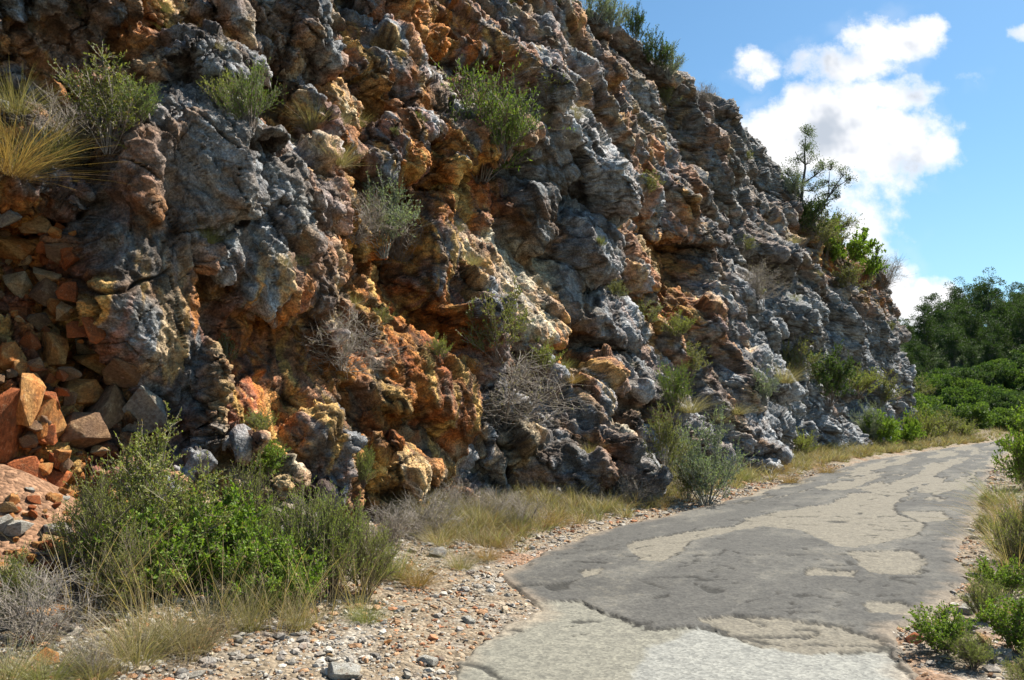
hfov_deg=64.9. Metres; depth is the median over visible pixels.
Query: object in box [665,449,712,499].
olive green shrub
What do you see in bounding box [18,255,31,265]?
rock
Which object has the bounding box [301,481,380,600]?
feathery shrub
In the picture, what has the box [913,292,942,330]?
pine tree
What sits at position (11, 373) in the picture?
rock
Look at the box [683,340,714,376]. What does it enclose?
olive green shrub
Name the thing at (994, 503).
grass tuft
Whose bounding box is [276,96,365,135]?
grass tuft
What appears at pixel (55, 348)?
rock
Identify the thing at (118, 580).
feathery shrub
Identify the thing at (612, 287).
olive green shrub
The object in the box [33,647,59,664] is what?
rock
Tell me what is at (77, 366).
rock
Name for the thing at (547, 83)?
yellow green shrub
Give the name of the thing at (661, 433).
olive green shrub
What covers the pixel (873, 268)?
leafy shrub
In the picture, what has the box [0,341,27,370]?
rock
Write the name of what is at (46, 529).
rock
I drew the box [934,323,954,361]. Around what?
pine tree
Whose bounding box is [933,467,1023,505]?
grass tuft
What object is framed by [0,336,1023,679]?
ground
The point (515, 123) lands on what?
evergreen shrub
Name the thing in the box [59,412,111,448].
rock
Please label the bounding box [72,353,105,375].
rock
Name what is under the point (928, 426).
yellow green shrub
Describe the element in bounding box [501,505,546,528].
grass tuft
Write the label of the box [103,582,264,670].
grass tuft
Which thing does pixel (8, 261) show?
rock
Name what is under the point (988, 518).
straw stalks
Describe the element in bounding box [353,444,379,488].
feathery shrub
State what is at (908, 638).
rock
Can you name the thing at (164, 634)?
grass tuft
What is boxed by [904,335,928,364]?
pine tree
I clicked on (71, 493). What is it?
rock
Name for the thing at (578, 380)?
grass tuft
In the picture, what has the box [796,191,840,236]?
dark shrub
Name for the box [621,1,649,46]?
dark shrub
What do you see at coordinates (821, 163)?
lone tree
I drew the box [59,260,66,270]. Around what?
rock
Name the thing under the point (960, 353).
pine tree
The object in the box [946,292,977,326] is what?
pine tree
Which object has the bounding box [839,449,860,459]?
grass tuft
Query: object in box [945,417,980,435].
yellow green shrub
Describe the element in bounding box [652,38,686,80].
grey green shrub
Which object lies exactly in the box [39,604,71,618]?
rock
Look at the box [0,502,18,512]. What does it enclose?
rock
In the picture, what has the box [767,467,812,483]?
grass tuft
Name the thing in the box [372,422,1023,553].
grass
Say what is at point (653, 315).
olive green shrub
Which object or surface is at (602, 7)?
grey green shrub
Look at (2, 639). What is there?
rock
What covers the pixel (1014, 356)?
maquis shrub
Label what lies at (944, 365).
pine tree
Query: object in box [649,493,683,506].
grass tuft
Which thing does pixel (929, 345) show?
pine tree
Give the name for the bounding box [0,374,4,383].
rock
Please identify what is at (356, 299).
grass tuft
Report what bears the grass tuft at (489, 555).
on the ground at (14, 480)
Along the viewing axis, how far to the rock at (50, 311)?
7.87 m
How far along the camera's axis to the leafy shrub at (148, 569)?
5.54 m
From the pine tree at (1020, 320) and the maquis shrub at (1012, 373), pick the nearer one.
the maquis shrub at (1012, 373)
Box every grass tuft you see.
[0,61,75,118]
[0,102,115,171]
[0,102,141,196]
[0,122,95,162]
[0,626,114,679]
[0,629,124,679]
[2,146,48,175]
[22,583,247,675]
[23,621,177,679]
[25,14,48,33]
[41,117,96,147]
[76,295,97,304]
[85,592,245,654]
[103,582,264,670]
[152,0,180,13]
[195,225,243,243]
[197,560,311,632]
[211,449,232,465]
[213,37,231,51]
[257,23,283,41]
[261,106,277,118]
[261,576,350,631]
[273,248,313,267]
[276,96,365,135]
[309,134,376,168]
[326,592,413,626]
[339,103,365,125]
[346,292,369,306]
[359,109,377,127]
[359,532,439,581]
[386,551,465,589]
[401,513,486,553]
[419,545,503,571]
[445,491,532,527]
[454,222,469,231]
[454,538,531,565]
[459,252,489,265]
[470,529,529,549]
[474,494,563,520]
[499,514,547,535]
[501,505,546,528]
[507,495,545,505]
[508,503,600,532]
[531,110,558,123]
[532,157,543,164]
[559,359,577,369]
[560,370,592,383]
[567,487,639,512]
[569,103,592,119]
[578,441,609,452]
[649,388,744,412]
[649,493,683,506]
[700,411,749,422]
[721,402,762,413]
[731,468,764,480]
[757,459,789,472]
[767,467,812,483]
[773,361,812,382]
[786,234,806,242]
[809,456,843,472]
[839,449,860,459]
[924,477,1023,523]
[927,494,1023,530]
[928,496,1022,567]
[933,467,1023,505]
[953,559,981,573]
[978,586,1023,615]
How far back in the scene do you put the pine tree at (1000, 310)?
103.73 m
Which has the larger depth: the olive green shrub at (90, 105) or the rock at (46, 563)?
the olive green shrub at (90, 105)
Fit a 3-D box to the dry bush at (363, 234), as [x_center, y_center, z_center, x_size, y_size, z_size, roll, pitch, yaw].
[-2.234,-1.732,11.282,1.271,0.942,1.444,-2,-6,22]
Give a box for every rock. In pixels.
[0,209,21,227]
[0,235,36,259]
[0,290,4,299]
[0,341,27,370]
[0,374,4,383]
[0,386,23,462]
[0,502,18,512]
[0,514,13,532]
[0,563,24,574]
[0,622,12,630]
[0,634,11,641]
[2,271,32,297]
[2,306,28,320]
[3,456,49,482]
[3,520,33,535]
[5,259,12,264]
[6,368,17,378]
[9,493,19,504]
[10,310,17,316]
[11,358,26,376]
[12,630,34,644]
[13,536,19,542]
[14,268,24,271]
[14,315,25,321]
[14,551,37,563]
[16,373,45,425]
[18,215,51,233]
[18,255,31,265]
[18,434,38,447]
[19,332,40,349]
[21,259,32,270]
[25,487,34,492]
[26,312,51,330]
[26,357,44,373]
[26,419,42,431]
[27,365,46,371]
[27,495,40,504]
[27,510,37,518]
[28,236,39,244]
[28,277,57,306]
[28,445,40,453]
[28,504,36,509]
[31,541,42,547]
[33,267,61,281]
[33,424,57,444]
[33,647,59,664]
[36,241,44,253]
[36,398,66,444]
[38,561,59,572]
[39,253,48,264]
[39,415,51,424]
[39,462,53,475]
[39,540,52,550]
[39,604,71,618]
[42,332,68,365]
[42,390,60,408]
[42,523,70,534]
[42,534,58,540]
[43,373,55,383]
[44,243,68,263]
[45,492,51,500]
[46,298,63,316]
[46,311,56,323]
[46,467,72,486]
[47,226,61,238]
[49,302,56,313]
[49,452,60,469]
[51,493,62,502]
[51,502,60,507]
[51,538,65,551]
[54,222,64,230]
[54,359,74,368]
[54,387,69,395]
[54,449,71,461]
[55,281,78,302]
[55,370,68,380]
[56,301,72,321]
[57,366,81,381]
[58,487,70,493]
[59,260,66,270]
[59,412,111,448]
[59,458,73,472]
[60,247,72,259]
[60,625,74,634]
[61,378,103,409]
[63,252,78,268]
[63,392,77,405]
[66,321,86,337]
[68,230,76,235]
[68,488,73,495]
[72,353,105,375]
[73,360,81,369]
[74,337,95,353]
[81,317,105,343]
[85,384,127,429]
[90,445,109,456]
[101,357,140,387]
[121,385,166,434]
[327,662,360,679]
[416,654,438,666]
[429,546,447,557]
[461,615,474,623]
[904,632,922,644]
[957,603,975,614]
[975,631,991,644]
[986,647,1012,659]
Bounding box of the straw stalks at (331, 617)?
[223,519,367,623]
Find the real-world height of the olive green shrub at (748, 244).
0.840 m
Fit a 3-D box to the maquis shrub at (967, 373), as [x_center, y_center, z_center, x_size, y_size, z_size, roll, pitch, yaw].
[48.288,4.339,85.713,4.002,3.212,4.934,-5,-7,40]
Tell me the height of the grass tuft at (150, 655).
0.500 m
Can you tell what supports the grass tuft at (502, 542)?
on the ground at (14, 480)
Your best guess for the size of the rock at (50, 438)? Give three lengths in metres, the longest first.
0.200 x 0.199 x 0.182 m
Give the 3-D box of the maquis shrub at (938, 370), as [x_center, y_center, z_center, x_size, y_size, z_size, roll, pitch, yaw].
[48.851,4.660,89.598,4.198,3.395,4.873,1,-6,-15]
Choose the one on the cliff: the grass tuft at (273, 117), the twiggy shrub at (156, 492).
the grass tuft at (273, 117)
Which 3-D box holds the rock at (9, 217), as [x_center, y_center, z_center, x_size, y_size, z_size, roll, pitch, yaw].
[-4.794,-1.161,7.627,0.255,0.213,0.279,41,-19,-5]
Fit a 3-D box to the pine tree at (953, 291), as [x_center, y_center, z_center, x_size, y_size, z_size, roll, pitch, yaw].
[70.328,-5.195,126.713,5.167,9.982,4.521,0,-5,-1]
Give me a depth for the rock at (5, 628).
4.74 m
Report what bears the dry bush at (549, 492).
on the ground at (14, 480)
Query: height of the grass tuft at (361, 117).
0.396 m
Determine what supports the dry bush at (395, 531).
on the ground at (14, 480)
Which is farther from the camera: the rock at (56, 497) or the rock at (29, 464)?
the rock at (29, 464)
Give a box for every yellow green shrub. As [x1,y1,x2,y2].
[110,54,126,67]
[197,68,257,112]
[240,403,278,430]
[415,112,425,122]
[426,330,452,362]
[512,336,564,377]
[525,73,571,102]
[595,236,605,246]
[661,306,696,341]
[792,427,819,453]
[843,362,884,398]
[896,402,947,439]
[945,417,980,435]
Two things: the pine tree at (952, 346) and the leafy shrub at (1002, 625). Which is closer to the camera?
the leafy shrub at (1002, 625)
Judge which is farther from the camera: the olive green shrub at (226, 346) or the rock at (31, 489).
the olive green shrub at (226, 346)
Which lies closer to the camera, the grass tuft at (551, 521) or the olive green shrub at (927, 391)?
the grass tuft at (551, 521)
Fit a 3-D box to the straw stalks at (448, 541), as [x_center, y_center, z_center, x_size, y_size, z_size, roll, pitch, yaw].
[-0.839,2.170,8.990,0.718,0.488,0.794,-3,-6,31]
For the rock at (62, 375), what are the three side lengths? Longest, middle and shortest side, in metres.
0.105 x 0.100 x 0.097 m
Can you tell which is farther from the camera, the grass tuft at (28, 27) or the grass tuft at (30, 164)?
the grass tuft at (28, 27)
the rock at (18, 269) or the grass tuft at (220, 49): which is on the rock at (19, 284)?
the rock at (18, 269)
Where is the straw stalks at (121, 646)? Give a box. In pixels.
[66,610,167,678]
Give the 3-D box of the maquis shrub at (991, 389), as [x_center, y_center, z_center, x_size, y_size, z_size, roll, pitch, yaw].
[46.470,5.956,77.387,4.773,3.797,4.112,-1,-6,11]
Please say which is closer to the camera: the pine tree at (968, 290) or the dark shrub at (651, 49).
the dark shrub at (651, 49)
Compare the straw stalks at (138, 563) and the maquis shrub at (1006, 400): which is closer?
the straw stalks at (138, 563)
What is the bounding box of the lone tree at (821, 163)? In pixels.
[779,124,857,232]
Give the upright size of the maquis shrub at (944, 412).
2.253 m
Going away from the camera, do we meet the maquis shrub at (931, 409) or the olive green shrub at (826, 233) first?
the olive green shrub at (826, 233)
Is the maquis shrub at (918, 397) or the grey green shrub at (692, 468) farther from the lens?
the maquis shrub at (918, 397)
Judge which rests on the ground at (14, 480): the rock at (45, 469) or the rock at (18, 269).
the rock at (45, 469)
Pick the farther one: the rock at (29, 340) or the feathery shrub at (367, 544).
the rock at (29, 340)
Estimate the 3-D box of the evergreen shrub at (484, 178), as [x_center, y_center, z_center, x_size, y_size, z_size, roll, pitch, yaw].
[-0.375,-4.192,15.454,2.541,2.444,2.451,3,-6,-31]
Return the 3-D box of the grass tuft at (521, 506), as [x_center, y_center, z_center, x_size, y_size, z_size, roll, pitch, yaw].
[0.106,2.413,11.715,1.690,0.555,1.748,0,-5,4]
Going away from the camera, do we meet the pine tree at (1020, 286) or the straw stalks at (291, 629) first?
the straw stalks at (291, 629)
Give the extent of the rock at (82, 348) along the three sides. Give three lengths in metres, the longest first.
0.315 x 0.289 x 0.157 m
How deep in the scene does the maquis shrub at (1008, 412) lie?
69.10 m
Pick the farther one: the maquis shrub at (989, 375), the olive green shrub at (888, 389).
the maquis shrub at (989, 375)
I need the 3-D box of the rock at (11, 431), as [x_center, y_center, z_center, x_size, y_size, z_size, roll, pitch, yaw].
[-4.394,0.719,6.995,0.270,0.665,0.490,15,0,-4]
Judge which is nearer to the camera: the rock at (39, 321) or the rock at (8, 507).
the rock at (8, 507)
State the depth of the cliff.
13.15 m
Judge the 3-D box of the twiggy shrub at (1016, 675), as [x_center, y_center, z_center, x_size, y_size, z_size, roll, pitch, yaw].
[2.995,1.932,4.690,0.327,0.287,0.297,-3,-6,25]
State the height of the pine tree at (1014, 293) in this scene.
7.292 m
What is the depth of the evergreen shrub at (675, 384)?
17.72 m
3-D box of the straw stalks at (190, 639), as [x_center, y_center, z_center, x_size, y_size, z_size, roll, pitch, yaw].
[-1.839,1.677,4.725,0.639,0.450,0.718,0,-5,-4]
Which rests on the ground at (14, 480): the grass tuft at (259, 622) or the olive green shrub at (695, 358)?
the grass tuft at (259, 622)
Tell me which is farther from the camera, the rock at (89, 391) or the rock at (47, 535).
the rock at (89, 391)
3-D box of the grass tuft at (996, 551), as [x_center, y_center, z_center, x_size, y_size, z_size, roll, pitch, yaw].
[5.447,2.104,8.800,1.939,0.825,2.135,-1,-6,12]
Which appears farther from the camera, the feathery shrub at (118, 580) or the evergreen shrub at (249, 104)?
the evergreen shrub at (249, 104)
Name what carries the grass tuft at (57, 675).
on the ground at (14, 480)
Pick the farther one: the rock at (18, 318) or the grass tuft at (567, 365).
the grass tuft at (567, 365)
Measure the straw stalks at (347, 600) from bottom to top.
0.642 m
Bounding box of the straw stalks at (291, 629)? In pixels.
[223,537,350,635]
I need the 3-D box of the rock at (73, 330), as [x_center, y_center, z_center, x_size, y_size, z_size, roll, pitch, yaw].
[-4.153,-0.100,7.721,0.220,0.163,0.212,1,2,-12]
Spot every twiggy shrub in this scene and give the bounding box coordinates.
[0,539,56,623]
[43,472,113,567]
[54,400,237,561]
[972,513,1000,536]
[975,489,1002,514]
[994,648,1023,679]
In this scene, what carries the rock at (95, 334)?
on the cliff
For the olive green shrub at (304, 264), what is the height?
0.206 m
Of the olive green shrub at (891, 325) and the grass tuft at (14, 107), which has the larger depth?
the olive green shrub at (891, 325)
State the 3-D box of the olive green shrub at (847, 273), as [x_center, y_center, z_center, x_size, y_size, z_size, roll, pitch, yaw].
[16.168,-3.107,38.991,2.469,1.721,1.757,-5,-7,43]
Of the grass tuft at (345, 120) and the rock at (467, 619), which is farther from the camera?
the grass tuft at (345, 120)
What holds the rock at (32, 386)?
on the cliff
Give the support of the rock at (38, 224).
on the rock
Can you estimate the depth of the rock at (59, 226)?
8.08 m
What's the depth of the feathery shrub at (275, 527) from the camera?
6.30 m
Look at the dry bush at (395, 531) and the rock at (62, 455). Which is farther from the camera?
the dry bush at (395, 531)
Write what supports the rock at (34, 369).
on the cliff
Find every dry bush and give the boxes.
[0,556,124,652]
[4,82,112,152]
[32,628,121,676]
[292,295,406,379]
[341,184,406,246]
[355,500,427,545]
[376,196,438,273]
[390,481,469,536]
[428,474,491,512]
[463,483,518,518]
[467,343,602,434]
[493,490,550,525]
[541,486,563,501]
[550,128,579,151]
[593,472,667,504]
[670,478,696,492]
[696,79,721,101]
[737,258,793,300]
[869,253,916,291]
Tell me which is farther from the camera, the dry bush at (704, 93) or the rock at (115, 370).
the dry bush at (704, 93)
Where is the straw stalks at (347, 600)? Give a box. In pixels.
[316,541,413,613]
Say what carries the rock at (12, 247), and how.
on the cliff
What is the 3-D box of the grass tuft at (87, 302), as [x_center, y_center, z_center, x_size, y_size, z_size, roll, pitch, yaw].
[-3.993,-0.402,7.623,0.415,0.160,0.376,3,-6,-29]
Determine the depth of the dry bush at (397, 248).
13.48 m
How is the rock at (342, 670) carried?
on the ground at (14, 480)
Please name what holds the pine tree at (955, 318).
on the ground at (14, 480)
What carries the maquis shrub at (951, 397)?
on the ground at (14, 480)
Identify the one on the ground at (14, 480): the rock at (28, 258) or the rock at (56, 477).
the rock at (56, 477)
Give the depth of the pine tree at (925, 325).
111.06 m
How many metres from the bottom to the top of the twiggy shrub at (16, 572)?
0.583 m
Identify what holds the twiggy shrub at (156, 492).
on the ground at (14, 480)
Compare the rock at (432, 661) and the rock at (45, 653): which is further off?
the rock at (432, 661)
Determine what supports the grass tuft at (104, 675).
on the ground at (14, 480)
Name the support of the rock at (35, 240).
on the cliff
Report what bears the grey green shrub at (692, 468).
on the ground at (14, 480)
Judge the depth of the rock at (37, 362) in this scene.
7.22 m
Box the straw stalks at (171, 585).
[66,512,212,631]
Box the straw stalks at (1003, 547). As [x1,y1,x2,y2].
[954,512,1023,585]
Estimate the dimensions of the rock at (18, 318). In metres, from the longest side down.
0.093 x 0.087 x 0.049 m
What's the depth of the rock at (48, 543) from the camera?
5.92 m
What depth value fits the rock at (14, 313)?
7.49 m
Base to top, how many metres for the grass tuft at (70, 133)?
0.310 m
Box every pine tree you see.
[897,316,908,351]
[899,345,915,364]
[900,318,916,345]
[902,318,915,348]
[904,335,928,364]
[904,338,922,363]
[908,301,941,355]
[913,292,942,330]
[913,344,935,371]
[914,360,925,377]
[917,316,938,352]
[921,323,937,355]
[924,347,940,372]
[931,301,958,353]
[933,355,950,374]
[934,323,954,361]
[936,320,969,370]
[937,304,962,342]
[938,276,973,323]
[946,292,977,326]
[951,307,969,326]
[952,329,972,365]
[956,301,989,359]
[958,339,983,369]
[961,276,992,326]
[961,283,987,325]
[962,315,983,349]
[967,266,1005,329]
[968,319,984,353]
[976,312,1012,361]
[978,332,1004,363]
[983,294,1019,348]
[987,293,1017,345]
[987,318,1012,355]
[1002,297,1023,351]
[1004,281,1023,303]
[1008,292,1022,321]
[1008,295,1023,332]
[1014,288,1023,302]
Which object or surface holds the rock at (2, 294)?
on the cliff
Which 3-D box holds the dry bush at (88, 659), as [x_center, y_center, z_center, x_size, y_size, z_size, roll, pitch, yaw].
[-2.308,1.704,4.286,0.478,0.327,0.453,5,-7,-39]
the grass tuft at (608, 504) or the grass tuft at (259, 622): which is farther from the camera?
the grass tuft at (608, 504)
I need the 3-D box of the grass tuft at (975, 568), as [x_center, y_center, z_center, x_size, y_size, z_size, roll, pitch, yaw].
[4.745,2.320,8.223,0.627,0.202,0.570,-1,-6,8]
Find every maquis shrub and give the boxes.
[912,392,941,420]
[913,374,933,383]
[919,395,951,409]
[923,375,952,395]
[923,404,941,421]
[928,373,963,390]
[929,367,962,384]
[933,387,970,407]
[936,407,969,423]
[937,384,989,408]
[943,366,985,388]
[951,401,1000,429]
[952,405,987,423]
[955,377,984,389]
[971,364,997,382]
[971,370,1007,386]
[980,360,1020,388]
[981,383,1018,402]
[986,390,1023,425]
[990,407,1023,430]
[991,358,1008,368]
[999,366,1023,390]
[1006,352,1022,359]
[1006,352,1023,369]
[1008,344,1023,359]
[1010,370,1023,387]
[1010,411,1023,430]
[1015,383,1023,391]
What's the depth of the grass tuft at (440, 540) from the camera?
9.37 m
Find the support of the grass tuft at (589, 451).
on the cliff
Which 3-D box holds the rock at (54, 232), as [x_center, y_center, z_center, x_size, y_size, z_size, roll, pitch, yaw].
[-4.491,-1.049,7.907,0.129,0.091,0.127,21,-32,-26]
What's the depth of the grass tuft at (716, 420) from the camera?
21.56 m
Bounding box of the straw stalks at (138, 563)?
[6,502,184,624]
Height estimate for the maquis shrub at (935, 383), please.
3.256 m
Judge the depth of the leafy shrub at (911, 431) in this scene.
39.59 m
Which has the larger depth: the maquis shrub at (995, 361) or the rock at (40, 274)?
the maquis shrub at (995, 361)
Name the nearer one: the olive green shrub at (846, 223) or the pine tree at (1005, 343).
the olive green shrub at (846, 223)
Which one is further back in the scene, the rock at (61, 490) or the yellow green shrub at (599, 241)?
the yellow green shrub at (599, 241)
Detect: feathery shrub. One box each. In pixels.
[36,452,169,598]
[72,517,177,615]
[217,447,284,556]
[237,489,311,592]
[278,468,354,586]
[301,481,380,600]
[335,498,406,596]
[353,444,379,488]
[944,625,1003,669]
[956,573,1010,620]
[981,495,1023,574]
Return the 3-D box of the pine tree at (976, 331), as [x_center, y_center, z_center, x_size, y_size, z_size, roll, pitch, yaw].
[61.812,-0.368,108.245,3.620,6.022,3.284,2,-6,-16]
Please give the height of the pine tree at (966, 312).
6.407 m
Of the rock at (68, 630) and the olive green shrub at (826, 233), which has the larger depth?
the olive green shrub at (826, 233)
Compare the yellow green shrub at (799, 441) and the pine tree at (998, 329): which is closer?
the yellow green shrub at (799, 441)
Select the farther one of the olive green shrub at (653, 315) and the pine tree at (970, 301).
the pine tree at (970, 301)
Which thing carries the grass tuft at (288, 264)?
on the cliff
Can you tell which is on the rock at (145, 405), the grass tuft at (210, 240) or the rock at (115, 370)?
the rock at (115, 370)
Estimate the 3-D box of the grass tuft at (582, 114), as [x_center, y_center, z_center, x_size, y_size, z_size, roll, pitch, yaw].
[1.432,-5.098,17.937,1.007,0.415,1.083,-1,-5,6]
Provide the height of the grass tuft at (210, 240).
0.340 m
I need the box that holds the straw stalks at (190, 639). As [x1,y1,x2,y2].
[143,591,243,664]
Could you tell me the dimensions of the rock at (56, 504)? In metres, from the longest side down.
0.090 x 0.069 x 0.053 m
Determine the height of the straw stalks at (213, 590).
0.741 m
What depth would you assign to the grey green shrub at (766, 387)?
22.81 m
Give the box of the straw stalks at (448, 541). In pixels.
[415,518,472,555]
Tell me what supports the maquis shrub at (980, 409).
on the ground at (14, 480)
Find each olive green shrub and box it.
[47,39,153,155]
[217,332,239,360]
[296,251,310,267]
[371,302,396,325]
[390,126,401,136]
[457,276,533,362]
[460,65,473,77]
[556,0,582,6]
[604,278,629,298]
[632,298,672,326]
[640,169,667,195]
[642,394,692,473]
[658,84,681,109]
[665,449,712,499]
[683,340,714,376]
[735,234,757,253]
[746,150,753,160]
[779,329,826,381]
[799,209,842,247]
[815,211,854,260]
[821,207,864,234]
[829,259,875,292]
[866,367,909,406]
[888,320,896,329]
[913,372,940,396]
[923,408,964,437]
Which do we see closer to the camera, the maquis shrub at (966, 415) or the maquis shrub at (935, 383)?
the maquis shrub at (966, 415)
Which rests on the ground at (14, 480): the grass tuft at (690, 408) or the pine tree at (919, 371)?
the pine tree at (919, 371)
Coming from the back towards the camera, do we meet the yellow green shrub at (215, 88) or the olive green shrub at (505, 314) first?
the olive green shrub at (505, 314)
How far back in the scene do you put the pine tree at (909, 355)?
102.24 m
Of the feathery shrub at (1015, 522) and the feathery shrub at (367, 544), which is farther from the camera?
the feathery shrub at (1015, 522)
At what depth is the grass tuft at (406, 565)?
7.37 m
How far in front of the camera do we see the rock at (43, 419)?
7.09 m
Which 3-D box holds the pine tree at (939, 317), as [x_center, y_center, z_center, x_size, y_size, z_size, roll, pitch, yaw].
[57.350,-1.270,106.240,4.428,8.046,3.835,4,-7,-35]
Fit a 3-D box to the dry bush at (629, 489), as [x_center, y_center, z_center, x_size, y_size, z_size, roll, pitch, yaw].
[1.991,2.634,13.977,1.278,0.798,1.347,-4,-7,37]
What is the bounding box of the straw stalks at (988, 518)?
[967,493,1008,540]
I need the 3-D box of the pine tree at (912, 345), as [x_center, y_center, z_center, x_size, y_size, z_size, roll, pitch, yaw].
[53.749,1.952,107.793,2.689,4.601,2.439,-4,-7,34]
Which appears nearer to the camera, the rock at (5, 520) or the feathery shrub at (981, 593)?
the rock at (5, 520)
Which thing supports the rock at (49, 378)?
on the cliff
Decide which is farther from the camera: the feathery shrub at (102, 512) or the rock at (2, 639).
the feathery shrub at (102, 512)
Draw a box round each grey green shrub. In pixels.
[354,161,422,258]
[582,0,619,24]
[593,0,635,34]
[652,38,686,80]
[661,402,759,504]
[750,364,782,406]
[781,163,809,199]
[847,397,888,440]
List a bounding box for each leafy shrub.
[69,504,200,603]
[98,498,243,601]
[158,479,284,584]
[201,520,311,610]
[239,438,289,482]
[252,541,339,613]
[822,212,886,269]
[857,238,890,283]
[859,409,903,443]
[885,408,926,442]
[898,600,985,657]
[965,554,1023,596]
[970,588,1023,653]
[989,398,1023,458]
[991,425,1023,486]
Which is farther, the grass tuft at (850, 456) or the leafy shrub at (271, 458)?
the grass tuft at (850, 456)
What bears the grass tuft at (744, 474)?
on the ground at (14, 480)
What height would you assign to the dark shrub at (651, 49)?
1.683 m
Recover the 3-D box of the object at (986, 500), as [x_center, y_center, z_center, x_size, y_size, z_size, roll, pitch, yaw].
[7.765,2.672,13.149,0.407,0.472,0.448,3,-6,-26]
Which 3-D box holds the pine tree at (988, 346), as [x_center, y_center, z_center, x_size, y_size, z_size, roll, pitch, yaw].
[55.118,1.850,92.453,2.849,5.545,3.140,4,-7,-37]
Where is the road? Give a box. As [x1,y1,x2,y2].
[451,440,1021,679]
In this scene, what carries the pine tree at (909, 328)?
on the ground at (14, 480)
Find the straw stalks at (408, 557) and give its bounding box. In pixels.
[381,532,441,578]
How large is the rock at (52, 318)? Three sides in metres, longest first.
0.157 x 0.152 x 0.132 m
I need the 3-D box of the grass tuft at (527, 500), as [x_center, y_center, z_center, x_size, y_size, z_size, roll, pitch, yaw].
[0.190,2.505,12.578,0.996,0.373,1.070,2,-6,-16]
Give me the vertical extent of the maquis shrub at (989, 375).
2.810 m
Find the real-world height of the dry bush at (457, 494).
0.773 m
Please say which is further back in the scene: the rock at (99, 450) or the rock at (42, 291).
the rock at (42, 291)
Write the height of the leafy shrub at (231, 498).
0.912 m
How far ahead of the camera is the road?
7.63 m
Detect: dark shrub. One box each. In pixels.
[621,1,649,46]
[640,25,679,73]
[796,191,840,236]
[807,339,864,406]
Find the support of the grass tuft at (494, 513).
on the ground at (14, 480)
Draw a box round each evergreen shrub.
[105,74,163,127]
[213,57,288,131]
[430,46,575,184]
[469,78,539,163]
[654,360,695,414]
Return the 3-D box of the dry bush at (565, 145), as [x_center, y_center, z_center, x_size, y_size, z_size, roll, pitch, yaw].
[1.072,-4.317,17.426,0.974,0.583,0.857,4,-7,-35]
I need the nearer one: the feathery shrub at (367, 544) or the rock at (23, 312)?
the feathery shrub at (367, 544)
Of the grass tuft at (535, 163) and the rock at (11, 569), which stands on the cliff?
the grass tuft at (535, 163)
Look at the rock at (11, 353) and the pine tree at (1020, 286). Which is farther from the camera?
the pine tree at (1020, 286)
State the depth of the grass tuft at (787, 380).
26.68 m
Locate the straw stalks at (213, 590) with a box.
[129,526,265,638]
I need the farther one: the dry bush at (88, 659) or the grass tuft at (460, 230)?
the grass tuft at (460, 230)
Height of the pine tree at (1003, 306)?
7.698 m
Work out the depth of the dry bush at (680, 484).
15.80 m
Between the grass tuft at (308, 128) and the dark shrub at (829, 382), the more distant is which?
the dark shrub at (829, 382)
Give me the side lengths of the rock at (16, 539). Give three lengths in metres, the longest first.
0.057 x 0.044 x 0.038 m
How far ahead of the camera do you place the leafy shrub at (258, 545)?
5.87 m
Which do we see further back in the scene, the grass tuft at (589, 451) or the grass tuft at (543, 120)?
the grass tuft at (543, 120)
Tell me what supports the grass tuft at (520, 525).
on the ground at (14, 480)
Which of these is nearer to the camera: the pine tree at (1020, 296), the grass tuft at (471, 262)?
the grass tuft at (471, 262)
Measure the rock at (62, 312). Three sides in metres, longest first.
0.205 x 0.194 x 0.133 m
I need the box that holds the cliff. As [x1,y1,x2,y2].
[0,0,917,587]
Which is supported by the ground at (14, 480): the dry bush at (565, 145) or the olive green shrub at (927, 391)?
the olive green shrub at (927, 391)
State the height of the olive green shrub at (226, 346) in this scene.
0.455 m
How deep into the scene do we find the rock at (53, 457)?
7.17 m
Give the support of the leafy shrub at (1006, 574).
on the ground at (14, 480)
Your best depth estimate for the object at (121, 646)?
4.41 m
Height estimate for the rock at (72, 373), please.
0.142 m
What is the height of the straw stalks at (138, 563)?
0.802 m
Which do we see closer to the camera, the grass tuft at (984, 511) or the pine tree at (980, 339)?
the grass tuft at (984, 511)
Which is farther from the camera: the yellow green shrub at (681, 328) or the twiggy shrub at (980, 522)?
the yellow green shrub at (681, 328)
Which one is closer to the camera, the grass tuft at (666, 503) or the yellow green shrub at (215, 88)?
the yellow green shrub at (215, 88)
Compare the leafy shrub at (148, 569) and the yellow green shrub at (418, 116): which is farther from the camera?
the yellow green shrub at (418, 116)
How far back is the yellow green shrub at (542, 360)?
14.77 m
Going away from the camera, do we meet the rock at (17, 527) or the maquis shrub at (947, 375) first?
the rock at (17, 527)
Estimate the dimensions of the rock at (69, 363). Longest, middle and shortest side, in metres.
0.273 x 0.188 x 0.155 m
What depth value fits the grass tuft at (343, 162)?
10.65 m
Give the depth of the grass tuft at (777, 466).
21.33 m
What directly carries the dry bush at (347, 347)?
on the cliff
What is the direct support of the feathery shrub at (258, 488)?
on the ground at (14, 480)
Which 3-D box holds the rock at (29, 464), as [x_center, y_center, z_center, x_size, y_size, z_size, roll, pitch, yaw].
[-4.269,1.162,7.039,0.376,0.297,0.351,1,-6,-12]
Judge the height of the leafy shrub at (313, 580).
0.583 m
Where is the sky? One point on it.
(922, 100)
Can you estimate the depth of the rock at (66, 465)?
7.20 m
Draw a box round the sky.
[580,0,1023,335]
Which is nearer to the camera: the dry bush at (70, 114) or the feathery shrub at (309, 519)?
the feathery shrub at (309, 519)
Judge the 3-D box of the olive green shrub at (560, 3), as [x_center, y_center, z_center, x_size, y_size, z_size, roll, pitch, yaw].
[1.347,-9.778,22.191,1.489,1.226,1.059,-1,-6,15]
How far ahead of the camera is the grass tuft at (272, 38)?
11.23 m

